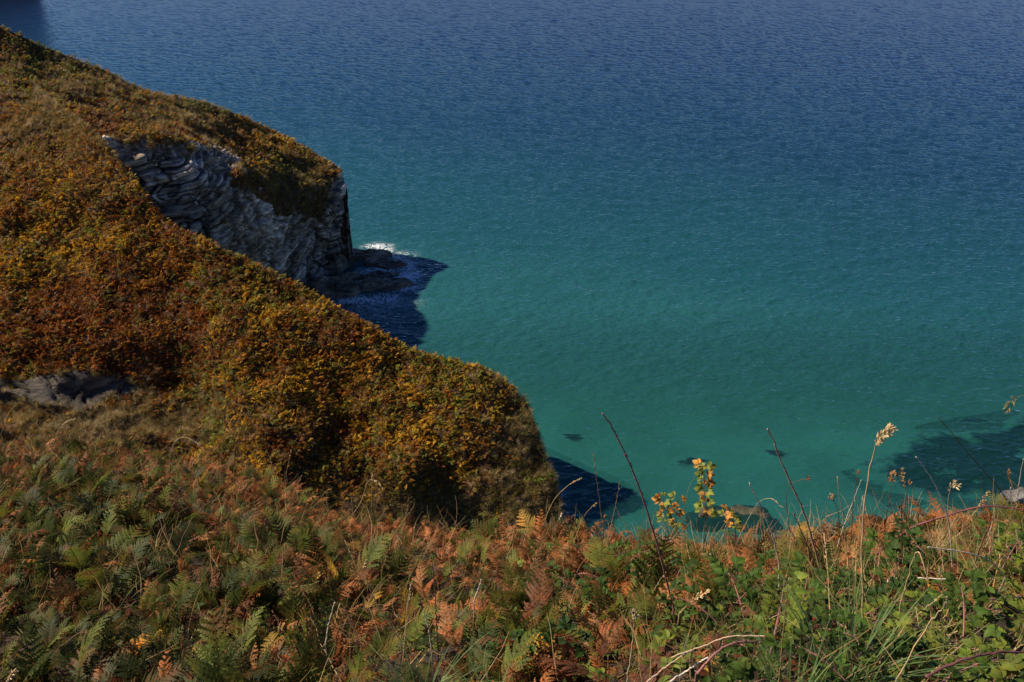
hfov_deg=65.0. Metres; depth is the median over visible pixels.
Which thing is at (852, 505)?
dead flower
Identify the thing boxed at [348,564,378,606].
bracken fern
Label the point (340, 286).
ledge rock
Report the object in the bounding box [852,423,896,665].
grass stalk
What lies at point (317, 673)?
bracken fern
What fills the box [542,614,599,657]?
bramble spray
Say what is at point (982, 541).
bramble cane
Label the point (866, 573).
bramble spray
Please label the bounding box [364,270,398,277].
ledge rock
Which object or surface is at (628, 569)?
bramble spray
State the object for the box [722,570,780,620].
bramble spray
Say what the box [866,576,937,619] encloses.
bramble spray
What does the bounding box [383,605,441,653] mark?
bracken fern
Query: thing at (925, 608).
straw stalk
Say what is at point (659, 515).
leafy shoot
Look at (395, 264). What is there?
ledge rock
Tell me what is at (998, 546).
bramble spray
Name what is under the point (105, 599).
bracken fern
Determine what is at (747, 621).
bramble spray
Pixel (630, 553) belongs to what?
bramble spray
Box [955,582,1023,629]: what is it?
bramble spray
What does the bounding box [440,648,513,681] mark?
grass tussock
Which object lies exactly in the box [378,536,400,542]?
bracken fern
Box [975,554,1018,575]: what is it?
bramble spray
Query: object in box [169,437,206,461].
grass stalk
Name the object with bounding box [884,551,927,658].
grass stalk
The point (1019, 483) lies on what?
withered twig
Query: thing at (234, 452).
grass stalk
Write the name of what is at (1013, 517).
withered twig
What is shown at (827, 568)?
straw stalk
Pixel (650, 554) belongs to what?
bramble spray
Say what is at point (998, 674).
bramble cover
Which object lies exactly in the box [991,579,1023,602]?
bramble spray
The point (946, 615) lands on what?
grass cover
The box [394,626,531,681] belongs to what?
bracken fern
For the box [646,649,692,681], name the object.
withered twig
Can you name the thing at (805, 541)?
bramble cane
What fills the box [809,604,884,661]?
bramble spray
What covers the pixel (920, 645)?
bramble spray
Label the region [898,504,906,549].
dead flower
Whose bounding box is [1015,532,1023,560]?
bramble spray
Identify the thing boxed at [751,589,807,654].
bramble spray
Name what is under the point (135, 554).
bracken fern
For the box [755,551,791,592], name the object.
bramble spray
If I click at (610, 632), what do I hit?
straw stalk
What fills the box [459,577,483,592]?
bracken fern
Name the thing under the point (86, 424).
grass cover
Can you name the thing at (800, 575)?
bramble spray
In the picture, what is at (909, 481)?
grass stalk
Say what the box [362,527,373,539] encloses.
bracken fern
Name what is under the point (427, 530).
bracken fern
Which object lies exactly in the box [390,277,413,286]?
ledge rock
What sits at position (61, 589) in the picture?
bracken fern
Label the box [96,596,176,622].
bracken fern
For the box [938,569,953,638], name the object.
straw stalk
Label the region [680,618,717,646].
bracken fern
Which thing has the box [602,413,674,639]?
bramble cane
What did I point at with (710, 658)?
bramble cane
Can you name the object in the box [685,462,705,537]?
grass stalk
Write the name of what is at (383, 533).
bracken fern
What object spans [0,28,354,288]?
headland
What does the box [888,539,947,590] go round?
bramble spray
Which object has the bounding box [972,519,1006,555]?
bramble spray
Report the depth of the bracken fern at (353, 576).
8.66 m
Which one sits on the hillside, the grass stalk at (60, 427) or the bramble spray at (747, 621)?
the grass stalk at (60, 427)
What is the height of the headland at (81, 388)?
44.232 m
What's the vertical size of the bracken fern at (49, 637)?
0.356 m
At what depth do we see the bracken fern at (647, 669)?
4.44 m
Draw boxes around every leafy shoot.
[651,492,676,537]
[666,491,687,542]
[692,458,717,546]
[717,504,744,534]
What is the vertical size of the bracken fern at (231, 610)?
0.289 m
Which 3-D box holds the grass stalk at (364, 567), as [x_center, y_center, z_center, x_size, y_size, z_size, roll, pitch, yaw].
[-0.872,1.843,5.338,0.097,1.316,0.284,12,30,21]
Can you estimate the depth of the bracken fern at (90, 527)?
9.54 m
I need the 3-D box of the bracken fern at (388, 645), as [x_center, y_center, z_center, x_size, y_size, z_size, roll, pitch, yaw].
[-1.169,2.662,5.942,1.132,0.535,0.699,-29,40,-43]
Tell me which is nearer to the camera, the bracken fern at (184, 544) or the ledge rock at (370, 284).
the bracken fern at (184, 544)
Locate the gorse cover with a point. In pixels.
(232, 371)
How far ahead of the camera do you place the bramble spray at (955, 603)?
4.94 m
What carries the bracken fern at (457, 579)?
on the hillside
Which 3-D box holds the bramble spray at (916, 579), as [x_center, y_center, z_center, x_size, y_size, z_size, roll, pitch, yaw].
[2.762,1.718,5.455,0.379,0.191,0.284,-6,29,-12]
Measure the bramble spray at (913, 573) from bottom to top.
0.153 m
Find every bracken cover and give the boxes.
[0,24,554,533]
[0,432,1023,681]
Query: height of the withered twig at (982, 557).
0.831 m
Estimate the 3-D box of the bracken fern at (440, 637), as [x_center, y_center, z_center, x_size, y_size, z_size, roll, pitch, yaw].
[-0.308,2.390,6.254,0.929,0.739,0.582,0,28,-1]
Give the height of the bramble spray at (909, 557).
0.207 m
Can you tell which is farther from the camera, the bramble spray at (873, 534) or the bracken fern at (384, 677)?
the bramble spray at (873, 534)
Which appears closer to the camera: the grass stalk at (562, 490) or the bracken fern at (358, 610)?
the bracken fern at (358, 610)
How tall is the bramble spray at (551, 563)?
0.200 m
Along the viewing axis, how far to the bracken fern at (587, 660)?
5.30 m
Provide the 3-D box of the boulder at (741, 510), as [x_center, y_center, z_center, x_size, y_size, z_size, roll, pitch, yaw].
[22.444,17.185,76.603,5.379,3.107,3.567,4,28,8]
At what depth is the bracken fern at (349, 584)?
7.91 m
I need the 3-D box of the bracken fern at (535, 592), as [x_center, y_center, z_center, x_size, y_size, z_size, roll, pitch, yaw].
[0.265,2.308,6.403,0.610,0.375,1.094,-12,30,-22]
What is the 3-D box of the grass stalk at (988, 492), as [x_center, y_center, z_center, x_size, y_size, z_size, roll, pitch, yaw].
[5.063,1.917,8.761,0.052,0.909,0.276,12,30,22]
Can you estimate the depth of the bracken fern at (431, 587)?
8.11 m
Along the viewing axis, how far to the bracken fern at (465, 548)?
9.88 m
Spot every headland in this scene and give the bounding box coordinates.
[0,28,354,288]
[0,93,558,532]
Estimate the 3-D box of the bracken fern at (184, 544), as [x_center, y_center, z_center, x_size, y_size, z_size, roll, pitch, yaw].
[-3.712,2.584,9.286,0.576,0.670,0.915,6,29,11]
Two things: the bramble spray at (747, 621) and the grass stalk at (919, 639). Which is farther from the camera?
the bramble spray at (747, 621)
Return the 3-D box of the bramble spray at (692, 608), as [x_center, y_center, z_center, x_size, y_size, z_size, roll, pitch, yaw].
[1.166,1.709,5.120,0.442,0.196,0.274,18,33,30]
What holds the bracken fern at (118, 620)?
on the hillside
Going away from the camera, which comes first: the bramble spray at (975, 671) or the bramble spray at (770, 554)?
the bramble spray at (975, 671)
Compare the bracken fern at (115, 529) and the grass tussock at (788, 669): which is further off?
the bracken fern at (115, 529)
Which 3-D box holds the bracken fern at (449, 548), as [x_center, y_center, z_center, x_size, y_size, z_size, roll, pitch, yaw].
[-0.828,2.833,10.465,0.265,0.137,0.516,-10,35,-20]
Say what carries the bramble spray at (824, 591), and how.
on the hillside
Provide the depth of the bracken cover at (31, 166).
76.66 m
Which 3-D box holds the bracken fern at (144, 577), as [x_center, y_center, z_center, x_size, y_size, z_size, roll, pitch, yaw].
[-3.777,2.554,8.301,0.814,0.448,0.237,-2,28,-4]
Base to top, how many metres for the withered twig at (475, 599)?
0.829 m
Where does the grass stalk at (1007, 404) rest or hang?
on the hillside
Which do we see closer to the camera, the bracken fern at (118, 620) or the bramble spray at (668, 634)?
the bramble spray at (668, 634)
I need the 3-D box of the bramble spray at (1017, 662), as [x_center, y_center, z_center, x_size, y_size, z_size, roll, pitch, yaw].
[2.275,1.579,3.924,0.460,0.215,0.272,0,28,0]
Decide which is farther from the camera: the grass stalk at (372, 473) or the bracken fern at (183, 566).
the grass stalk at (372, 473)
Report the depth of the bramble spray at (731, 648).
4.51 m
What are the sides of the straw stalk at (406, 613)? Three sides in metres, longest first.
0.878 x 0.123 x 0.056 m
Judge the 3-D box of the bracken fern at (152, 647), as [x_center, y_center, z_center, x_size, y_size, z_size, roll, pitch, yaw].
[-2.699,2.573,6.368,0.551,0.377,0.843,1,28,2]
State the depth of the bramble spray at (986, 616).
4.74 m
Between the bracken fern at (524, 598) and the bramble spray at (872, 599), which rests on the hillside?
the bracken fern at (524, 598)
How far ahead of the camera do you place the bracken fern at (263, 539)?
9.61 m
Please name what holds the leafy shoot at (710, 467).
on the hillside
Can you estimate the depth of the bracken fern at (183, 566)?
8.74 m
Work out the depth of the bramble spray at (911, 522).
6.84 m
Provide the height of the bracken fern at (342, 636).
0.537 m
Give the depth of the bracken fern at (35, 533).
9.57 m
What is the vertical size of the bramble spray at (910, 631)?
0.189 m
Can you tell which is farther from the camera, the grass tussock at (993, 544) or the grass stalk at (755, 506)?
the grass stalk at (755, 506)
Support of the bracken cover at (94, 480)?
on the hillside
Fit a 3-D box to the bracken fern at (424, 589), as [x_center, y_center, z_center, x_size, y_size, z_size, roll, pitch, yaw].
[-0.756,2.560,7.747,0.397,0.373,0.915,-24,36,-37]
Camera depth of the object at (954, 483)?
7.26 m
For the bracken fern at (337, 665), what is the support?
on the hillside
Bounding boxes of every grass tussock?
[354,631,490,681]
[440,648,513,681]
[731,543,1011,681]
[732,597,856,681]
[898,511,974,558]
[950,510,1021,553]
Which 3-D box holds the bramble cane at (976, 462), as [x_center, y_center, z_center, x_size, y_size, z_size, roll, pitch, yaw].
[4.701,1.431,8.164,1.335,1.751,0.036,-5,28,-9]
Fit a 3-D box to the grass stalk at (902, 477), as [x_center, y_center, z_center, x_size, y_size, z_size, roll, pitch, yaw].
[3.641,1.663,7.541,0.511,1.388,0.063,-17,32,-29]
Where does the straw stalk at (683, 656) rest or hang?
on the hillside
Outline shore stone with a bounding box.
[995,489,1023,505]
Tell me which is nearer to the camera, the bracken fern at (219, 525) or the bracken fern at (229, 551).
the bracken fern at (229, 551)
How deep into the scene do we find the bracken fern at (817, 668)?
4.42 m
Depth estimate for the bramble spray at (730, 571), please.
6.33 m
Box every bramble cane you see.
[432,563,438,659]
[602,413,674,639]
[694,638,807,681]
[793,513,817,567]
[869,505,1023,571]
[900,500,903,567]
[925,649,1023,678]
[938,417,1009,504]
[965,516,993,586]
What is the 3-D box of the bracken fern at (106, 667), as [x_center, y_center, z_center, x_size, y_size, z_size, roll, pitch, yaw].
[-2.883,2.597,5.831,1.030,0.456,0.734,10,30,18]
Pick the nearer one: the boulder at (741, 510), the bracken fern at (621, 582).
the bracken fern at (621, 582)
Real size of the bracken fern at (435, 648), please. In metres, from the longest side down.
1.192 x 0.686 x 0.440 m
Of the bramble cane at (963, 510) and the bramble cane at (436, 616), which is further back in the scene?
the bramble cane at (963, 510)
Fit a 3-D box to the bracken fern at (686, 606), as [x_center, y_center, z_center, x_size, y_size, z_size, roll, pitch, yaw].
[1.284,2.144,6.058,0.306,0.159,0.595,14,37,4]
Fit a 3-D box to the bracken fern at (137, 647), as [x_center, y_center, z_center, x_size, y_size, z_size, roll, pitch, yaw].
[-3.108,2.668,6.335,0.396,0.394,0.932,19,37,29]
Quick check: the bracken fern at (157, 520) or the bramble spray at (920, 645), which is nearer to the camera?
the bramble spray at (920, 645)
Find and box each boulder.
[698,506,720,517]
[730,505,770,517]
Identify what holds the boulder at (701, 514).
on the sea floor
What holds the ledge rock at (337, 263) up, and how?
in the sea
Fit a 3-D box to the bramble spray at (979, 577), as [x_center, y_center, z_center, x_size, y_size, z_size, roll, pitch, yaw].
[2.593,1.506,4.642,0.254,0.200,0.468,12,30,22]
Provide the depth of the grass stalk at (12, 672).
5.28 m
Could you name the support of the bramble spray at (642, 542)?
on the hillside
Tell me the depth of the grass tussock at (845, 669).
4.09 m
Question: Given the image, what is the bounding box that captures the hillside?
[0,447,1023,681]
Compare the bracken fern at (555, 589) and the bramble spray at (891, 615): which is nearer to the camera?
the bramble spray at (891, 615)
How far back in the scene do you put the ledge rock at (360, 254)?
131.98 m
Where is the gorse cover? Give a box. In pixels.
[145,101,559,525]
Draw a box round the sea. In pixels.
[0,0,1023,546]
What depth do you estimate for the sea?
154.89 m
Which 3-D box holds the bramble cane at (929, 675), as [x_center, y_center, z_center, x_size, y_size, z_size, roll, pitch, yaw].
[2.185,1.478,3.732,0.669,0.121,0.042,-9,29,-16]
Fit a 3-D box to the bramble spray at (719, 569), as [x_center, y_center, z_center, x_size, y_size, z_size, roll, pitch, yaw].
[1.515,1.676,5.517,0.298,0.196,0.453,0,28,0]
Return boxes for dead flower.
[599,514,607,573]
[786,476,809,537]
[828,492,840,560]
[848,469,860,548]
[880,470,899,553]
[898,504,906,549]
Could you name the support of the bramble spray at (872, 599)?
attached to the bramble cover
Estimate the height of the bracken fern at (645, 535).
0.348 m
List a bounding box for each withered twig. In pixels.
[325,602,334,668]
[423,614,433,677]
[473,579,481,617]
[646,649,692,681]
[664,635,764,675]
[669,657,708,681]
[749,482,779,616]
[835,481,860,553]
[916,457,952,572]
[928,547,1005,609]
[1010,488,1021,566]
[1014,459,1023,502]
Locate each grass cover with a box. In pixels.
[0,32,563,534]
[0,431,1023,681]
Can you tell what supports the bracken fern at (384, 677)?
on the hillside
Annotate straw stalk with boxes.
[403,581,411,655]
[587,611,638,664]
[679,633,688,681]
[823,533,829,614]
[886,594,942,639]
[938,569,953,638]
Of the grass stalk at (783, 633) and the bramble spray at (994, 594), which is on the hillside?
the grass stalk at (783, 633)
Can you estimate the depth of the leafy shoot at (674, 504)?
10.41 m
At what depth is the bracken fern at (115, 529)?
9.35 m
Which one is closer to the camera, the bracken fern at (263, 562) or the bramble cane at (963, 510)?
the bramble cane at (963, 510)
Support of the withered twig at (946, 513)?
on the hillside
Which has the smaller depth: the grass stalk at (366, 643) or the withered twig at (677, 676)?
the withered twig at (677, 676)
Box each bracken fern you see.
[0,591,50,611]
[0,602,12,625]
[0,612,112,681]
[1,541,72,593]
[10,522,47,548]
[22,537,39,563]
[26,606,83,637]
[39,577,100,609]
[74,535,172,600]
[77,521,97,545]
[83,651,193,681]
[86,568,126,608]
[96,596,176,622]
[96,609,127,627]
[107,511,168,537]
[110,523,163,558]
[115,629,162,673]
[130,574,181,589]
[134,531,219,556]
[139,624,223,662]
[151,521,212,574]
[178,558,199,579]
[192,552,268,580]
[206,520,232,545]
[213,541,240,566]
[220,599,299,626]
[225,615,270,669]
[241,520,271,550]
[250,547,294,576]
[267,644,363,666]
[294,595,346,619]
[295,567,360,602]
[296,618,357,650]
[297,658,353,681]
[307,584,372,618]
[339,673,397,681]
[346,560,373,588]
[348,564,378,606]
[361,631,410,680]
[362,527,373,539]
[372,525,396,537]
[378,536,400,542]
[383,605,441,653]
[393,579,448,605]
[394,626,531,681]
[408,609,482,649]
[412,560,436,603]
[413,617,465,675]
[423,526,443,548]
[434,601,485,667]
[436,541,452,558]
[436,590,489,622]
[442,570,469,586]
[453,534,475,563]
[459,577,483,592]
[473,562,524,589]
[490,591,545,611]
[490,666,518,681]
[501,562,554,629]
[512,578,611,603]
[526,658,645,681]
[540,607,633,664]
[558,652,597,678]
[565,560,605,583]
[591,630,683,681]
[592,654,661,674]
[609,555,628,589]
[636,526,653,547]
[663,597,700,622]
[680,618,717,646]
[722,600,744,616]
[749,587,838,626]
[753,573,809,615]
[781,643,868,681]
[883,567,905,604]
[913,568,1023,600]
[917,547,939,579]
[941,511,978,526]
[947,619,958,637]
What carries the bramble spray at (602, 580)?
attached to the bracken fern
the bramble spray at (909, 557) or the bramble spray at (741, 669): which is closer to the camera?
the bramble spray at (741, 669)
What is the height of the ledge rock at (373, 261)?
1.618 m
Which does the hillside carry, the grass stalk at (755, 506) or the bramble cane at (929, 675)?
the grass stalk at (755, 506)
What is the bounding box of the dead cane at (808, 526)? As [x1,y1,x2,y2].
[767,428,820,566]
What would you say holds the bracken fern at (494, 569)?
on the hillside
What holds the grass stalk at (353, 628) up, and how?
on the hillside
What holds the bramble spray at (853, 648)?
attached to the bramble cover
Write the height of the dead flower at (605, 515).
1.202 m
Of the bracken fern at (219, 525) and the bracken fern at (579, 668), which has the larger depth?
the bracken fern at (219, 525)
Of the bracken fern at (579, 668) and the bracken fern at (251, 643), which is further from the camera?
the bracken fern at (251, 643)
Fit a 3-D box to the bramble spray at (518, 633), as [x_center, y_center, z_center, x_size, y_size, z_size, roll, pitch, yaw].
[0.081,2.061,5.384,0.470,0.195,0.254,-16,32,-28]
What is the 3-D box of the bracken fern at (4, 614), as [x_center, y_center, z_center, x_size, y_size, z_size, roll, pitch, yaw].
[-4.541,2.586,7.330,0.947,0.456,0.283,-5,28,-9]
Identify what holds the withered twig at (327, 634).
on the hillside
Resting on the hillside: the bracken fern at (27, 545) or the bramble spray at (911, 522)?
the bracken fern at (27, 545)
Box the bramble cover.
[133,450,1023,681]
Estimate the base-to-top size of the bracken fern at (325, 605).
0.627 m
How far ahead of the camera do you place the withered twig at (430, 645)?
5.40 m
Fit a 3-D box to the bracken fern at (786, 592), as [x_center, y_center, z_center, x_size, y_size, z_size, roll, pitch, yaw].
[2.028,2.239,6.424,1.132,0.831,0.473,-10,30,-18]
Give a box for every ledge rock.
[307,273,360,298]
[318,252,349,273]
[341,272,367,280]
[353,248,391,260]
[357,277,406,291]
[363,255,393,265]
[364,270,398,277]
[377,260,406,269]
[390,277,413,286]
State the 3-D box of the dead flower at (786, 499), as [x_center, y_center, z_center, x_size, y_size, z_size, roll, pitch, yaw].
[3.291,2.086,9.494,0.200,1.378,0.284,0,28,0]
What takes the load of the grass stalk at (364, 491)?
on the hillside
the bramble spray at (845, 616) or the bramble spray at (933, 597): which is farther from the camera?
the bramble spray at (933, 597)
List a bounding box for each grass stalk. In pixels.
[6,668,17,681]
[53,418,75,452]
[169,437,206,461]
[233,408,242,493]
[336,603,364,678]
[338,623,373,681]
[353,480,383,519]
[362,559,402,672]
[371,472,373,519]
[545,477,581,518]
[593,454,603,530]
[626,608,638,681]
[675,589,709,644]
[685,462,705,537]
[740,498,782,534]
[778,578,789,681]
[837,477,848,592]
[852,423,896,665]
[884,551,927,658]
[895,596,947,681]
[899,467,909,534]
[907,479,917,519]
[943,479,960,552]
[973,490,990,514]
[1002,395,1023,413]
[1007,468,1010,501]
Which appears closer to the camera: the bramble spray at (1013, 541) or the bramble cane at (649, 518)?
the bramble cane at (649, 518)
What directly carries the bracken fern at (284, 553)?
on the hillside
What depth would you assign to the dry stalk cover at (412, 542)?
7.68 m
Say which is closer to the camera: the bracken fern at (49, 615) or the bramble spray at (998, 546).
the bramble spray at (998, 546)
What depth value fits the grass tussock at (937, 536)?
7.83 m
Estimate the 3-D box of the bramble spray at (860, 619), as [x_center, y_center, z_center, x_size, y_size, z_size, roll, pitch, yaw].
[1.836,1.599,4.333,0.272,0.175,0.400,-18,33,-30]
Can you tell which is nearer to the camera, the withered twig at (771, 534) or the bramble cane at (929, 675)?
the bramble cane at (929, 675)
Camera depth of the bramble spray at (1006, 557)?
6.72 m
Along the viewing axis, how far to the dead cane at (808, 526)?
5.84 m
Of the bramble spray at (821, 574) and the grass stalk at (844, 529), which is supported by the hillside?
the grass stalk at (844, 529)
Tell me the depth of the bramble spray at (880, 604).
4.48 m
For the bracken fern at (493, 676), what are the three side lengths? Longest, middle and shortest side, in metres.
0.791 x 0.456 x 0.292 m
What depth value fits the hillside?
6.51 m
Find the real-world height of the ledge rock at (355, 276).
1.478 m
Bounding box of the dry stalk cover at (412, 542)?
[0,422,1023,681]
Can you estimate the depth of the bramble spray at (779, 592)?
5.77 m
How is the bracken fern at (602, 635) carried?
on the hillside
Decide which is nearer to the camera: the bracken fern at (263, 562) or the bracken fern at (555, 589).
the bracken fern at (555, 589)
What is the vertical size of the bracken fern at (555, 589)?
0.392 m
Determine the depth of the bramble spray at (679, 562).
7.33 m
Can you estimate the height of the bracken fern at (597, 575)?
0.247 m
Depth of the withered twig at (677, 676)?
3.77 m
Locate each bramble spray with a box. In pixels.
[488,628,547,658]
[537,559,581,593]
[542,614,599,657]
[574,564,610,581]
[579,576,614,612]
[602,539,640,566]
[623,559,669,589]
[628,540,667,561]
[630,547,671,579]
[641,625,703,681]
[658,577,726,633]
[668,552,698,583]
[706,556,757,617]
[714,563,754,599]
[718,660,775,681]
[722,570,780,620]
[725,632,784,676]
[729,618,779,653]
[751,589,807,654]
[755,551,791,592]
[757,585,810,610]
[760,568,808,638]
[762,622,849,681]
[787,551,830,610]
[803,587,859,612]
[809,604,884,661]
[812,613,889,654]
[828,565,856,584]
[829,570,871,604]
[838,569,884,598]
[838,633,884,672]
[840,594,897,626]
[847,594,913,646]
[854,596,909,632]
[863,527,898,570]
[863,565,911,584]
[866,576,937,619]
[867,631,943,673]
[872,547,921,592]
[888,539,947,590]
[889,522,937,567]
[889,572,940,606]
[894,517,924,555]
[895,566,940,585]
[895,588,946,618]
[904,624,946,669]
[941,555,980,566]
[941,570,987,638]
[941,632,1023,681]
[950,612,1005,640]
[951,594,1002,626]
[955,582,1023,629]
[968,656,1023,681]
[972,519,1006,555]
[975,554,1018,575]
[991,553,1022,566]
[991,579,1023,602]
[993,522,1023,567]
[1007,598,1023,636]
[1009,522,1023,560]
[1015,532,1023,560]
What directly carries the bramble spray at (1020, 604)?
attached to the bramble cover
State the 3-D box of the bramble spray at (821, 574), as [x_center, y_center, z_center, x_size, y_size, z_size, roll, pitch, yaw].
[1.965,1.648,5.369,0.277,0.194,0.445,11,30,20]
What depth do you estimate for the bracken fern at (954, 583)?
5.96 m
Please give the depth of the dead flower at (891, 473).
7.00 m
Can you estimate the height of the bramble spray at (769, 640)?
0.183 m
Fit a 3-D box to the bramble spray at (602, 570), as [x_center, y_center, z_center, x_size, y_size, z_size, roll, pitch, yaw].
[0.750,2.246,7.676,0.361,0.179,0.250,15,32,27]
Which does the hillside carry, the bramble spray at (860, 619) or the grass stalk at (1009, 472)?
the grass stalk at (1009, 472)
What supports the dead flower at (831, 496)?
on the hillside
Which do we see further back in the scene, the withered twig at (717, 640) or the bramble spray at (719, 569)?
the bramble spray at (719, 569)
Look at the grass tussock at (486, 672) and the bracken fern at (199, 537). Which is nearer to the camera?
the grass tussock at (486, 672)
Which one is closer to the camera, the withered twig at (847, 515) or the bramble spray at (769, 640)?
the bramble spray at (769, 640)
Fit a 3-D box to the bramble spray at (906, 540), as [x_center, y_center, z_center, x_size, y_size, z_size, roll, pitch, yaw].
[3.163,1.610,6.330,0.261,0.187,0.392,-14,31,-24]
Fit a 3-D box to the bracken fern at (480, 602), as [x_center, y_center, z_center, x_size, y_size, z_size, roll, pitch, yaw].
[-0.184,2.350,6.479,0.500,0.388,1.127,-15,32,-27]
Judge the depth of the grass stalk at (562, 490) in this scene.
10.97 m
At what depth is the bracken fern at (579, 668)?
5.05 m
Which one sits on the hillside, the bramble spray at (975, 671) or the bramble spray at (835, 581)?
the bramble spray at (835, 581)
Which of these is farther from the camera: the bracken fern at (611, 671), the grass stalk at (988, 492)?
the grass stalk at (988, 492)
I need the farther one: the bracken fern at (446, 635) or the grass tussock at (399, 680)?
the bracken fern at (446, 635)
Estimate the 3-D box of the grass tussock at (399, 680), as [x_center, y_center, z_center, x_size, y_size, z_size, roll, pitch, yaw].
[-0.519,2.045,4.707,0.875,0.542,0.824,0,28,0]
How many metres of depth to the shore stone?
77.38 m

